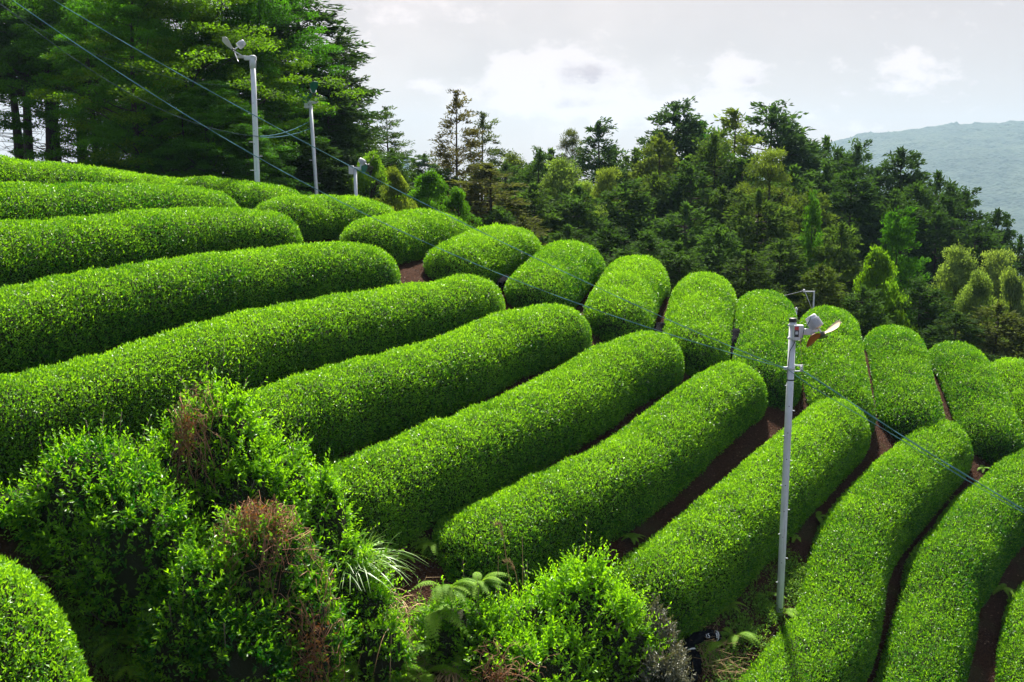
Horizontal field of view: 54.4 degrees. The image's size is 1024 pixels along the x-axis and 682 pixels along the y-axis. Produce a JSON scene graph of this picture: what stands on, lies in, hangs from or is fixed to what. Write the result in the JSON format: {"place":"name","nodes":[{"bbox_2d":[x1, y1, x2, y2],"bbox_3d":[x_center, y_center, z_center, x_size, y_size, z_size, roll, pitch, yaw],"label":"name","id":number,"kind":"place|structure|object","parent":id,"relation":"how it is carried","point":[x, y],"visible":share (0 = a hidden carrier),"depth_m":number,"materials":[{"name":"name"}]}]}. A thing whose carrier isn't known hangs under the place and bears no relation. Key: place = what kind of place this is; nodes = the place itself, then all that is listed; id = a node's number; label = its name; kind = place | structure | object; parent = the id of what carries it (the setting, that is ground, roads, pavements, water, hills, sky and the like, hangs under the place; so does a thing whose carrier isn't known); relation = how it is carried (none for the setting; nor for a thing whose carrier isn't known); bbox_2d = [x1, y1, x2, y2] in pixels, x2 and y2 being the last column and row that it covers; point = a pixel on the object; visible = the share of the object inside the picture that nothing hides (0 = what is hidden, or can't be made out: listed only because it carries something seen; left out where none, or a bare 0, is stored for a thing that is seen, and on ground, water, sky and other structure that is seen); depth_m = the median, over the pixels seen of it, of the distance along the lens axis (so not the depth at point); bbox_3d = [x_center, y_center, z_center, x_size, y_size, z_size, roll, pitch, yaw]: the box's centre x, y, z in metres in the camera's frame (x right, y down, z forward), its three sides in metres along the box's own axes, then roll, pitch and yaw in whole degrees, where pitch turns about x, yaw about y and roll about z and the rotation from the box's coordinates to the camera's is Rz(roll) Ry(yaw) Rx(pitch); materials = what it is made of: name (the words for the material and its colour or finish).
{"place":"outdoors","nodes":[
{"label":"outdoors","id":0,"kind":"place"},
{"bbox_2d":[0,238,1023,681],"bbox_3d":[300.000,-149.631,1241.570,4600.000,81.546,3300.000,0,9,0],"label":"ground","id":1,"kind":"structure","parent":0,"point":[748,442],"depth_m":17.93,"materials":[{"name":"soil"}]},
{"bbox_2d":[0,554,93,681],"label":"tea hedge","id":2,"kind":"object","parent":1,"relation":"on","point":[38,641],"visible":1,"depth_m":9.04,"materials":[{"name":"green plant"}]},
{"bbox_2d":[0,0,126,160],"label":"broadleaf tree","id":3,"kind":"object","parent":1,"relation":"on","point":[48,131],"visible":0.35,"depth_m":34.24,"materials":[{"name":"green plant"}]},
{"bbox_2d":[0,154,146,189],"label":"tea hedge","id":4,"kind":"object","parent":1,"relation":"on","point":[30,171],"visible":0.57,"depth_m":21.36,"materials":[{"name":"green plant"}]},
{"bbox_2d":[0,0,174,163],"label":"broadleaf tree","id":5,"kind":"object","parent":1,"relation":"on","point":[26,39],"visible":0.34,"depth_m":32.93,"materials":[{"name":"green plant"}]},
{"bbox_2d":[0,409,220,648],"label":"wild tea bush","id":6,"kind":"object","parent":1,"relation":"on","point":[103,516],"visible":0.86,"depth_m":11.69,"materials":[{"name":"green plant"}]},
{"bbox_2d":[0,180,239,227],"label":"tea hedge","id":7,"kind":"object","parent":1,"relation":"on","point":[28,200],"visible":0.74,"depth_m":19.18,"materials":[{"name":"green plant"}]},
{"bbox_2d":[31,0,231,177],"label":"broadleaf tree","id":8,"kind":"object","parent":1,"relation":"on","point":[125,30],"visible":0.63,"depth_m":30.25,"materials":[{"name":"green plant"}]},
{"bbox_2d":[0,205,303,286],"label":"tea hedge","id":9,"kind":"object","parent":1,"relation":"on","point":[32,250],"visible":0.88,"depth_m":17.90,"materials":[{"name":"green plant"}]},
{"bbox_2d":[0,240,400,373],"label":"tea hedge","id":10,"kind":"object","parent":1,"relation":"on","point":[52,319],"visible":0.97,"depth_m":16.48,"materials":[{"name":"green plant"}]},
{"bbox_2d":[28,0,372,180],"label":"broadleaf tree","id":11,"kind":"object","parent":1,"relation":"on","point":[209,17],"visible":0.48,"depth_m":30.45,"materials":[{"name":"green plant"}]},
{"bbox_2d":[118,564,313,681],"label":"wild tea bush","id":12,"kind":"object","parent":1,"relation":"on","point":[231,654],"visible":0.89,"depth_m":11.01,"materials":[{"name":"green plant"}]},
{"bbox_2d":[108,18,329,180],"bbox_3d":[-9.124,-6.913,32.984,7.484,7.353,6.693,-5,10,-32],"label":"broadleaf tree","id":13,"kind":"object","parent":1,"relation":"on","point":[231,24],"visible":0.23,"depth_m":32.35,"materials":[{"name":"green plant"}]},
{"bbox_2d":[125,79,322,195],"bbox_3d":[-8.838,-5.647,30.806,5.715,4.615,5.260,0,9,-2],"label":"broadleaf tree","id":14,"kind":"object","parent":1,"relation":"on","point":[198,102],"visible":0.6,"depth_m":29.58,"materials":[{"name":"green plant"}]},
{"bbox_2d":[129,334,338,562],"bbox_3d":[-3.750,1.736,13.160,3.053,3.649,2.304,0,9,0],"label":"wild tea bush","id":15,"kind":"object","parent":1,"relation":"on","point":[268,468],"visible":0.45,"depth_m":12.79,"materials":[{"name":"green plant"}]},
{"bbox_2d":[164,379,243,521],"bbox_3d":[-4.026,1.550,12.855,1.086,2.132,0.788,6,10,35],"label":"dry vine tangle","id":16,"kind":"object","parent":15,"relation":"hanging from","point":[182,432],"visible":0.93,"depth_m":12.60,"materials":[{"name":"brown plant"}]},
{"bbox_2d":[167,175,300,209],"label":"tea hedge","id":17,"kind":"object","parent":1,"relation":"on","point":[247,193],"visible":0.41,"depth_m":24.05,"materials":[{"name":"green plant"}]},
{"bbox_2d":[222,37,259,182],"bbox_3d":[-6.862,-5.196,25.462,0.776,4.956,0.595,5,10,31],"label":"fan pole","id":18,"kind":"object","parent":1,"relation":"on","point":[251,59],"visible":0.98,"depth_m":25.31,"materials":[{"name":"metal"}]},
{"bbox_2d":[123,495,361,681],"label":"wild tea bush","id":19,"kind":"object","parent":1,"relation":"on","point":[198,566],"visible":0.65,"depth_m":11.53,"materials":[{"name":"green plant"}]},
{"bbox_2d":[205,490,335,629],"bbox_3d":[-2.952,2.706,11.856,1.619,1.885,1.405,0,9,0],"label":"dry vine tangle","id":20,"kind":"object","parent":19,"relation":"on","point":[257,514],"visible":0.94,"depth_m":11.56,"materials":[{"name":"brown plant"}]},
{"bbox_2d":[271,552,344,681],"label":"dry vine tangle","id":21,"kind":"object","parent":19,"relation":"hanging from","point":[313,632],"visible":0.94,"depth_m":11.42,"materials":[{"name":"brown plant"}]},
{"bbox_2d":[142,0,350,172],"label":"broadleaf tree","id":22,"kind":"object","parent":1,"relation":"on","point":[275,17],"visible":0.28,"depth_m":33.59,"materials":[{"name":"green plant"}]},
{"bbox_2d":[195,123,298,184],"bbox_3d":[-8.138,-4.721,29.430,3.687,3.395,3.393,0,9,-2],"label":"broadleaf tree","id":23,"kind":"object","parent":1,"relation":"on","point":[245,167],"visible":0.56,"depth_m":29.13,"materials":[{"name":"green plant"}]},
{"bbox_2d":[0,272,505,486],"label":"tea hedge","id":24,"kind":"object","parent":1,"relation":"on","point":[136,380],"visible":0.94,"depth_m":15.51,"materials":[{"name":"green plant"}]},
{"bbox_2d":[279,139,362,196],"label":"cypress tree","id":25,"kind":"object","parent":1,"relation":"on","point":[331,176],"visible":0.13,"depth_m":32.95,"materials":[{"name":"green plant"}]},
{"bbox_2d":[254,192,395,241],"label":"tea hedge","id":26,"kind":"object","parent":1,"relation":"on","point":[317,216],"visible":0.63,"depth_m":23.25,"materials":[{"name":"green plant"}]},
{"bbox_2d":[225,0,425,204],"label":"cedar tree","id":27,"kind":"object","parent":1,"relation":"on","point":[329,19],"visible":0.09,"depth_m":37.61,"materials":[{"name":"green plant"}]},
{"bbox_2d":[292,78,386,199],"bbox_3d":[-6.489,-5.470,36.617,5.860,8.298,5.569,-7,11,-40],"label":"cypress tree","id":28,"kind":"object","parent":1,"relation":"on","point":[328,126],"visible":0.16,"depth_m":35.96,"materials":[{"name":"green plant"}]},
{"bbox_2d":[289,448,406,641],"bbox_3d":[-2.283,2.757,13.124,1.445,2.732,1.496,-3,9,-22],"label":"wild tea bush","id":29,"kind":"object","parent":1,"relation":"on","point":[334,518],"visible":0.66,"depth_m":12.97,"materials":[{"name":"green plant"}]},
{"bbox_2d":[304,526,430,589],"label":"grass clump","id":30,"kind":"object","parent":1,"relation":"on","point":[374,566],"visible":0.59,"depth_m":12.93,"materials":[{"name":"green plant"}]},
{"bbox_2d":[346,149,408,209],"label":"shrub","id":31,"kind":"object","parent":1,"relation":"on","point":[377,172],"visible":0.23,"depth_m":33.28,"materials":[{"name":"green plant"}]},
{"bbox_2d":[333,561,430,681],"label":"shrub","id":32,"kind":"object","parent":1,"relation":"on","point":[371,633],"visible":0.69,"depth_m":12.68,"materials":[{"name":"green plant"}]},
{"bbox_2d":[373,166,417,211],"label":"shrub","id":33,"kind":"object","parent":1,"relation":"on","point":[396,180],"visible":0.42,"depth_m":31.44,"materials":[{"name":"green plant"}]},
{"bbox_2d":[339,207,471,264],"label":"tea hedge","id":34,"kind":"object","parent":1,"relation":"on","point":[433,227],"visible":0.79,"depth_m":23.16,"materials":[{"name":"green plant"}]},
{"bbox_2d":[232,302,592,470],"bbox_3d":[-1.441,0.581,18.294,1.715,1.958,9.350,6,11,36],"label":"tea hedge","id":35,"kind":"object","parent":1,"relation":"on","point":[365,400],"visible":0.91,"depth_m":17.12,"materials":[{"name":"green plant"}]},
{"bbox_2d":[46,525,814,681],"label":"weeds","id":36,"kind":"object","parent":1,"relation":"on","point":[800,571],"visible":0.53,"depth_m":15.44,"materials":[{"name":"green plant"}]},
{"bbox_2d":[400,168,475,226],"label":"shrub","id":37,"kind":"object","parent":1,"relation":"on","point":[431,181],"visible":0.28,"depth_m":32.35,"materials":[{"name":"green plant"}]},
{"bbox_2d":[427,89,495,221],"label":"cedar tree","id":38,"kind":"object","parent":1,"relation":"on","point":[448,156],"visible":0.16,"depth_m":40.95,"materials":[{"name":"green plant"}]},
{"bbox_2d":[401,556,531,681],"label":"shrub","id":39,"kind":"object","parent":1,"relation":"on","point":[453,638],"visible":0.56,"depth_m":13.29,"materials":[{"name":"green plant"}]},
{"bbox_2d":[423,222,542,283],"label":"tea hedge","id":40,"kind":"object","parent":1,"relation":"on","point":[476,246],"visible":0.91,"depth_m":23.12,"materials":[{"name":"green plant"}]},
{"bbox_2d":[458,110,514,221],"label":"cedar tree","id":41,"kind":"object","parent":1,"relation":"on","point":[495,152],"visible":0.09,"depth_m":43.20,"materials":[{"name":"green plant"}]},
{"bbox_2d":[441,162,551,232],"bbox_3d":[-1.518,-2.404,37.766,9.056,8.665,8.404,6,11,35],"label":"cedar tree","id":42,"kind":"object","parent":1,"relation":"on","point":[485,170],"visible":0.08,"depth_m":37.22,"materials":[{"name":"green plant"}]},
{"bbox_2d":[313,329,684,553],"bbox_3d":[0.402,1.421,18.229,1.709,2.346,10.146,6,11,36],"label":"tea hedge","id":43,"kind":"object","parent":1,"relation":"on","point":[407,483],"visible":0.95,"depth_m":16.70,"materials":[{"name":"green plant"}]},
{"bbox_2d":[492,182,583,242],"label":"cypress tree","id":44,"kind":"object","parent":1,"relation":"on","point":[539,206],"visible":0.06,"depth_m":39.29,"materials":[{"name":"green plant"}]},
{"bbox_2d":[503,239,605,309],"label":"tea hedge","id":45,"kind":"object","parent":1,"relation":"on","point":[584,261],"visible":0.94,"depth_m":22.90,"materials":[{"name":"green plant"}]},
{"bbox_2d":[528,152,591,237],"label":"broadleaf tree","id":46,"kind":"object","parent":1,"relation":"on","point":[561,175],"visible":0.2,"depth_m":45.00,"materials":[{"name":"green plant"}]},
{"bbox_2d":[444,518,677,681],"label":"wild tea bush","id":47,"kind":"object","parent":1,"relation":"on","point":[583,626],"visible":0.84,"depth_m":13.32,"materials":[{"name":"green plant"}]},
{"bbox_2d":[546,183,618,257],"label":"cypress tree","id":48,"kind":"object","parent":1,"relation":"on","point":[576,203],"visible":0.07,"depth_m":40.00,"materials":[{"name":"green plant"}]},
{"bbox_2d":[559,116,632,211],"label":"cedar tree","id":49,"kind":"object","parent":1,"relation":"on","point":[598,131],"visible":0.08,"depth_m":50.86,"materials":[{"name":"green plant"}]},
{"bbox_2d":[431,359,768,603],"bbox_3d":[2.226,2.160,18.270,1.728,2.499,9.986,7,11,38],"label":"tea hedge","id":50,"kind":"object","parent":1,"relation":"on","point":[619,481],"visible":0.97,"depth_m":16.75,"materials":[{"name":"green plant"}]},
{"bbox_2d":[583,253,670,342],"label":"tea hedge","id":51,"kind":"object","parent":1,"relation":"on","point":[642,281],"visible":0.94,"depth_m":22.93,"materials":[{"name":"green plant"}]},
{"bbox_2d":[585,177,672,257],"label":"cypress tree","id":52,"kind":"object","parent":1,"relation":"on","point":[627,218],"visible":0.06,"depth_m":41.87,"materials":[{"name":"green plant"}]},
{"bbox_2d":[613,130,695,227],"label":"cypress tree","id":53,"kind":"object","parent":1,"relation":"on","point":[666,162],"visible":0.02,"depth_m":48.99,"materials":[{"name":"green plant"}]},
{"bbox_2d":[632,594,696,681],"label":"wild tea bush","id":54,"kind":"object","parent":1,"relation":"on","point":[669,669],"visible":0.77,"depth_m":13.15,"materials":[{"name":"grey plant"}]},
{"bbox_2d":[630,96,719,198],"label":"cypress tree","id":55,"kind":"object","parent":1,"relation":"on","point":[690,126],"visible":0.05,"depth_m":56.06,"materials":[{"name":"green plant"}]},
{"bbox_2d":[644,200,727,272],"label":"cypress tree","id":56,"kind":"object","parent":1,"relation":"on","point":[664,229],"visible":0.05,"depth_m":39.67,"materials":[{"name":"green plant"}]},
{"bbox_2d":[655,241,718,296],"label":"cypress tree","id":57,"kind":"object","parent":1,"relation":"on","point":[682,265],"visible":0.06,"depth_m":32.41,"materials":[{"name":"green plant"}]},
{"bbox_2d":[644,158,731,260],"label":"cypress tree","id":58,"kind":"object","parent":1,"relation":"on","point":[679,184],"visible":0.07,"depth_m":44.99,"materials":[{"name":"green plant"}]},
{"bbox_2d":[662,271,736,376],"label":"tea hedge","id":59,"kind":"object","parent":1,"relation":"on","point":[704,303],"visible":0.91,"depth_m":23.10,"materials":[{"name":"green plant"}]},
{"bbox_2d":[681,125,753,223],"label":"cypress tree","id":60,"kind":"object","parent":1,"relation":"on","point":[710,153],"visible":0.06,"depth_m":49.69,"materials":[{"name":"green plant"}]},
{"bbox_2d":[686,184,759,274],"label":"cypress tree","id":61,"kind":"object","parent":1,"relation":"on","point":[725,197],"visible":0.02,"depth_m":44.25,"materials":[{"name":"green plant"}]},
{"bbox_2d":[689,222,759,285],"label":"cypress tree","id":62,"kind":"object","parent":1,"relation":"on","point":[721,235],"visible":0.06,"depth_m":36.72,"materials":[{"name":"green plant"}]},
{"bbox_2d":[697,107,764,207],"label":"cedar tree","id":63,"kind":"object","parent":1,"relation":"on","point":[732,122],"visible":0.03,"depth_m":52.69,"materials":[{"name":"green plant"}]},
{"bbox_2d":[692,153,788,269],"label":"cypress tree","id":64,"kind":"object","parent":1,"relation":"on","point":[730,178],"visible":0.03,"depth_m":48.82,"materials":[{"name":"green plant"}]},
{"bbox_2d":[613,396,870,642],"bbox_3d":[4.737,2.941,18.770,1.553,2.584,9.066,7,11,38],"label":"tea hedge","id":65,"kind":"object","parent":1,"relation":"on","point":[709,550],"visible":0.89,"depth_m":17.37,"materials":[{"name":"green plant"}]},
{"bbox_2d":[720,249,786,299],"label":"cypress tree","id":66,"kind":"object","parent":1,"relation":"on","point":[753,276],"visible":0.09,"depth_m":32.78,"materials":[{"name":"green plant"}]},
{"bbox_2d":[712,146,808,272],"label":"pine tree","id":67,"kind":"object","parent":1,"relation":"on","point":[767,167],"visible":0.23,"depth_m":44.09,"materials":[{"name":"green plant"}]},
{"bbox_2d":[715,187,806,296],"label":"cypress tree","id":68,"kind":"object","parent":1,"relation":"on","point":[751,231],"visible":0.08,"depth_m":41.17,"materials":[{"name":"green plant"}]},
{"bbox_2d":[731,288,802,410],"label":"tea hedge","id":69,"kind":"object","parent":1,"relation":"on","point":[761,319],"visible":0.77,"depth_m":23.13,"materials":[{"name":"green plant"}]},
{"bbox_2d":[707,99,835,245],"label":"cypress tree","id":70,"kind":"object","parent":1,"relation":"on","point":[789,136],"visible":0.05,"depth_m":55.37,"materials":[{"name":"green plant"}]},
{"bbox_2d":[745,236,817,303],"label":"cypress tree","id":71,"kind":"object","parent":1,"relation":"on","point":[795,264],"visible":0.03,"depth_m":34.58,"materials":[{"name":"green plant"}]},
{"bbox_2d":[754,164,855,305],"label":"cypress tree","id":72,"kind":"object","parent":1,"relation":"on","point":[797,183],"visible":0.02,"depth_m":48.99,"materials":[{"name":"green plant"}]},
{"bbox_2d":[776,313,840,615],"bbox_3d":[4.845,2.279,16.509,0.846,5.498,0.600,0,9,0],"label":"fan pole","id":73,"kind":"object","parent":1,"relation":"on","point":[814,323],"visible":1,"depth_m":16.33,"materials":[{"name":"metal"}]},
{"bbox_2d":[792,189,825,290],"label":"conifer tree","id":74,"kind":"object","parent":1,"relation":"on","point":[812,215],"visible":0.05,"depth_m":40.64,"materials":[{"name":"green plant"}]},
{"bbox_2d":[771,188,854,303],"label":"cypress tree","id":75,"kind":"object","parent":1,"relation":"on","point":[826,218],"visible":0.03,"depth_m":43.33,"materials":[{"name":"green plant"}]},
{"bbox_2d":[790,262,869,332],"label":"cypress tree","id":76,"kind":"object","parent":1,"relation":"on","point":[821,272],"visible":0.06,"depth_m":32.91,"materials":[{"name":"green plant"}]},
{"bbox_2d":[798,304,876,436],"bbox_3d":[7.891,0.547,24.475,1.628,2.552,6.231,2,9,13],"label":"tea hedge","id":77,"kind":"object","parent":1,"relation":"on","point":[835,359],"visible":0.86,"depth_m":23.22,"materials":[{"name":"green plant"}]},
{"bbox_2d":[808,220,871,315],"bbox_3d":[12.663,1.749,39.843,6.260,13.141,6.617,1,9,5],"label":"cypress tree","id":78,"kind":"object","parent":1,"relation":"on","point":[839,255],"visible":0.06,"depth_m":38.63,"materials":[{"name":"green plant"}]},
{"bbox_2d":[735,419,973,681],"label":"tea hedge","id":79,"kind":"object","parent":1,"relation":"on","point":[872,525],"visible":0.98,"depth_m":17.86,"materials":[{"name":"green plant"}]},
{"bbox_2d":[823,163,911,313],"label":"cypress tree","id":80,"kind":"object","parent":1,"relation":"on","point":[864,212],"visible":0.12,"depth_m":48.84,"materials":[{"name":"green plant"}]},
{"bbox_2d":[841,244,924,336],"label":"shrub","id":81,"kind":"object","parent":1,"relation":"on","point":[879,267],"visible":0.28,"depth_m":33.80,"materials":[{"name":"green plant"}]},
{"bbox_2d":[854,187,943,292],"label":"cypress tree","id":82,"kind":"object","parent":1,"relation":"on","point":[894,202],"visible":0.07,"depth_m":49.14,"materials":[{"name":"green plant"}]},
{"bbox_2d":[867,205,938,333],"bbox_3d":[14.686,1.499,38.758,5.376,13.490,5.097,8,12,43],"label":"conifer tree","id":83,"kind":"object","parent":1,"relation":"on","point":[899,238],"visible":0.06,"depth_m":37.54,"materials":[{"name":"green plant"}]},
{"bbox_2d":[862,323,945,441],"bbox_3d":[9.647,0.982,24.684,1.617,2.480,5.943,2,9,14],"label":"tea hedge","id":84,"kind":"object","parent":1,"relation":"on","point":[907,398],"visible":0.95,"depth_m":23.48,"materials":[{"name":"green plant"}]},
{"bbox_2d":[852,145,961,256],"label":"cypress tree","id":85,"kind":"object","parent":1,"relation":"on","point":[905,178],"visible":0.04,"depth_m":54.79,"materials":[{"name":"green plant"}]},
{"bbox_2d":[881,274,959,349],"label":"cypress tree","id":86,"kind":"object","parent":1,"relation":"on","point":[920,298],"visible":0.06,"depth_m":34.01,"materials":[{"name":"green plant"}]},
{"bbox_2d":[892,205,980,340],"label":"cypress tree","id":87,"kind":"object","parent":1,"relation":"on","point":[935,237],"visible":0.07,"depth_m":48.37,"materials":[{"name":"green plant"}]},
{"bbox_2d":[872,447,1023,681],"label":"tea hedge","id":88,"kind":"object","parent":1,"relation":"on","point":[959,561],"visible":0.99,"depth_m":18.32,"materials":[{"name":"green plant"}]},
{"bbox_2d":[925,238,982,343],"bbox_3d":[17.867,1.867,40.637,4.466,12.073,4.110,-2,9,-12],"label":"broadleaf tree","id":89,"kind":"object","parent":1,"relation":"on","point":[960,263],"visible":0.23,"depth_m":39.74,"materials":[{"name":"green plant"}]},
{"bbox_2d":[916,311,1004,362],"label":"cypress tree","id":90,"kind":"object","parent":1,"relation":"on","point":[966,329],"visible":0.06,"depth_m":31.20,"materials":[{"name":"green plant"}]},
{"bbox_2d":[928,219,1022,340],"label":"cypress tree","id":91,"kind":"object","parent":1,"relation":"on","point":[976,237],"visible":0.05,"depth_m":47.60,"materials":[{"name":"green plant"}]},
{"bbox_2d":[928,340,1023,464],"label":"tea hedge","id":92,"kind":"object","parent":1,"relation":"on","point":[982,409],"visible":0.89,"depth_m":23.81,"materials":[{"name":"green plant"}]},
{"bbox_2d":[949,265,1007,346],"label":"broadleaf tree","id":93,"kind":"object","parent":1,"relation":"on","point":[979,289],"visible":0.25,"depth_m":37.01,"materials":[{"name":"green plant"}]},
{"bbox_2d":[948,302,1023,362],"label":"cypress tree","id":94,"kind":"object","parent":1,"relation":"on","point":[1014,327],"visible":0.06,"depth_m":32.85,"materials":[{"name":"green plant"}]},
{"bbox_2d":[957,247,1023,339],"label":"broadleaf tree","id":95,"kind":"object","parent":1,"relation":"on","point":[997,260],"visible":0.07,"depth_m":41.73,"materials":[{"name":"green plant"}]},
{"bbox_2d":[991,264,1023,356],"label":"broadleaf tree","id":96,"kind":"object","parent":1,"relation":"on","point":[1012,288],"visible":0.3,"depth_m":35.99,"materials":[{"name":"green plant"}]},
{"bbox_2d":[991,356,1023,431],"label":"tea hedge","id":97,"kind":"object","parent":1,"relation":"on","point":[1010,371],"visible":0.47,"depth_m":25.34,"materials":[{"name":"green plant"}]},
{"bbox_2d":[993,580,1023,681],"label":"tea hedge","id":98,"kind":"object","parent":1,"relation":"on","point":[1010,651],"visible":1,"depth_m":17.85,"materials":[{"name":"green plant"}]},
{"bbox_2d":[0,0,1023,199],"label":"sky","id":99,"kind":"structure","parent":0,"point":[544,69],"materials":[{"name":"white"}]},
{"bbox_2d":[840,284,895,339],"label":"cypress tree","id":100,"kind":"object","parent":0,"point":[871,318],"visible":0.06,"depth_m":31.94,"materials":[{"name":"green plant"}]},
{"bbox_2d":[759,120,1023,253],"bbox_3d":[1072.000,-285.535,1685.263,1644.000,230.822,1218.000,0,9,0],"label":"hills","id":101,"kind":"structure","parent":0,"point":[988,158],"depth_m":1570.58,"materials":[{"name":"teal plant"}]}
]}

